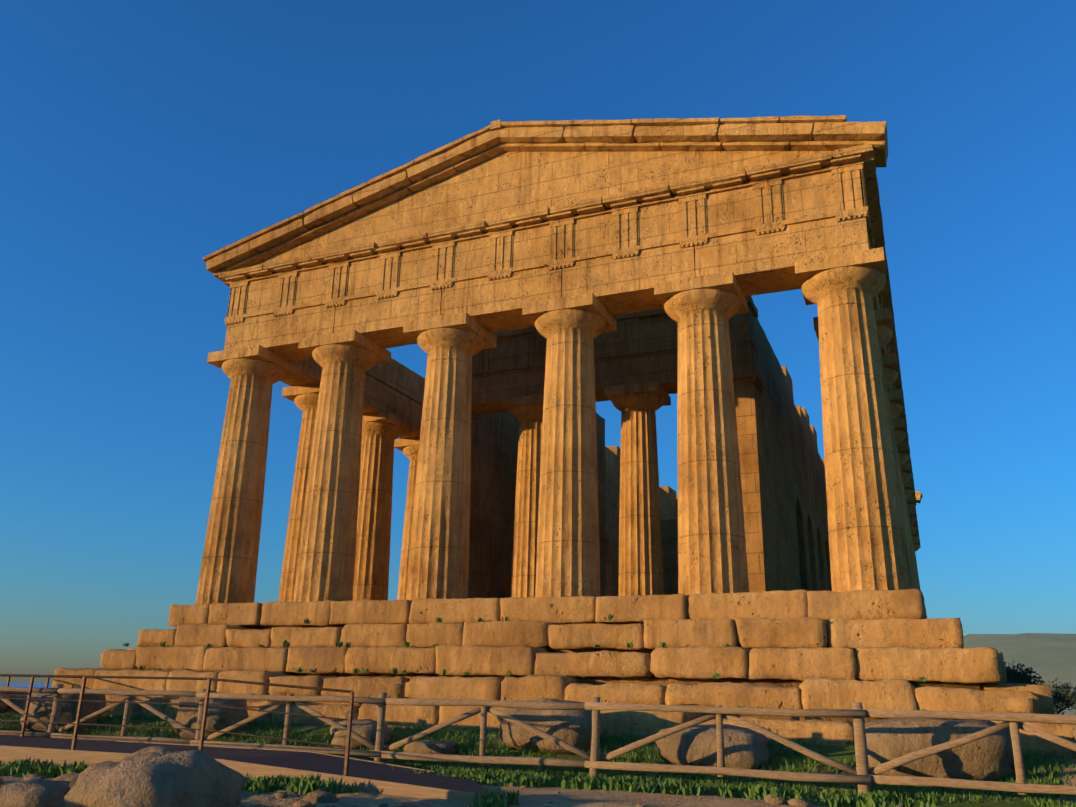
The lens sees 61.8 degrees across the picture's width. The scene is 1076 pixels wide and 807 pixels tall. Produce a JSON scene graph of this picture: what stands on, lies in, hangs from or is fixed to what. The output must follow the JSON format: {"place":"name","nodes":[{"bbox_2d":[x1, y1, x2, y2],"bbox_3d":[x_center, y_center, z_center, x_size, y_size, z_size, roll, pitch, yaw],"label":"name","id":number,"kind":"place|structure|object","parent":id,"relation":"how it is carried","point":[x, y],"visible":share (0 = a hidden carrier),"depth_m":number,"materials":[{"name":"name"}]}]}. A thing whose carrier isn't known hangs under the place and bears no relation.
{"place":"outdoors","nodes":[
{"label":"outdoors","id":0,"kind":"place"},
{"bbox_2d":[0,683,51,687],"bbox_3d":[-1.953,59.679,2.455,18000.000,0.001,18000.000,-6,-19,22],"label":"sea water","id":1,"kind":"structure","parent":0,"point":[39,685],"depth_m":7186.77,"materials":[{"name":"blue liquid"}]},
{"bbox_2d":[0,715,1075,806],"bbox_3d":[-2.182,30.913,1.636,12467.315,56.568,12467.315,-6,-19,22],"label":"terrain","id":2,"kind":"structure","parent":0,"point":[530,796],"depth_m":10.54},
{"bbox_2d":[64,746,247,806],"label":"boulder","id":3,"kind":"object","parent":2,"relation":"on","point":[156,776],"visible":1,"depth_m":8.45,"materials":[{"name":"stone"}]},
{"bbox_2d":[0,735,492,793],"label":"walkway","id":4,"kind":"structure","parent":2,"relation":"on","point":[315,762],"depth_m":12.71,"materials":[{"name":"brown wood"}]},
{"bbox_2d":[0,674,353,775],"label":"metal railing","id":5,"kind":"object","parent":4,"relation":"on","point":[77,723],"visible":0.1,"depth_m":12.47,"materials":[{"name":"metal"}]},
{"bbox_2d":[0,728,483,801],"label":"curb","id":6,"kind":"structure","parent":4,"relation":"attached to","point":[10,753],"depth_m":11.64,"materials":[{"name":"beige stone"}]},
{"bbox_2d":[0,684,1075,796],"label":"wooden fence","id":7,"kind":"object","parent":2,"relation":"on","point":[863,776],"visible":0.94,"depth_m":11.98,"materials":[{"name":"brown wood"}]},
{"bbox_2d":[0,686,1075,806],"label":"boulders","id":8,"kind":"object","parent":2,"relation":"on","point":[988,758],"depth_m":12.43,"materials":[{"name":"stone"}]},
{"bbox_2d":[0,613,1075,806],"bbox_3d":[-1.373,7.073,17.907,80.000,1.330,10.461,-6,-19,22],"label":"lawn grass","id":9,"kind":"structure","parent":2,"relation":"on","point":[839,753],"depth_m":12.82,"materials":[{"name":"green plant"}]},
{"bbox_2d":[5,588,1075,757],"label":"stepped stone base","id":10,"kind":"object","parent":2,"relation":"on","point":[867,649],"visible":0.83,"depth_m":16.80,"materials":[{"name":"beige stone"}]},
{"bbox_2d":[195,247,920,604],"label":"columns","id":11,"kind":"structure","parent":10,"relation":"on","point":[337,543],"depth_m":20.45,"materials":[{"name":"beige stone"}]},
{"bbox_2d":[203,115,921,505],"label":"entablature and pediment","id":12,"kind":"structure","parent":11,"relation":"on","point":[493,225],"depth_m":21.64,"materials":[{"name":"beige stone"}]},
{"bbox_2d":[502,381,670,597],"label":"inner columns","id":13,"kind":"structure","parent":10,"relation":"on","point":[637,405],"depth_m":25.21,"materials":[{"name":"beige stone"}]},
{"bbox_2d":[468,296,831,598],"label":"temple inner walls","id":14,"kind":"structure","parent":10,"relation":"on","point":[783,479],"depth_m":27.78,"materials":[{"name":"beige stone"}]},
{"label":"olive tree trunk","id":15,"kind":"object","parent":2,"relation":"on","visible":0},
{"bbox_2d":[1004,660,1044,683],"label":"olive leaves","id":16,"kind":"object","parent":15,"relation":"on","point":[1016,676],"visible":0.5,"depth_m":59.52,"materials":[{"name":"green plant"}]},
{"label":"olive tree trunk","id":17,"kind":"object","parent":2,"relation":"on","visible":0},
{"bbox_2d":[1048,678,1075,714],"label":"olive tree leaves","id":18,"kind":"object","parent":17,"relation":"attached to","point":[1061,697],"visible":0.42,"depth_m":69.31,"materials":[{"name":"green plant"}]},
{"bbox_2d":[0,0,1075,683],"label":"sky","id":19,"kind":"structure","parent":0,"point":[141,141],"materials":[{"name":"blue"}]},
{"bbox_2d":[963,633,1075,714],"bbox_3d":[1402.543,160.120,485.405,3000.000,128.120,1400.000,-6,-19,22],"label":"hills","id":20,"kind":"structure","parent":0,"point":[1047,657],"depth_m":487.02,"materials":[{"name":"grey"}]}
]}

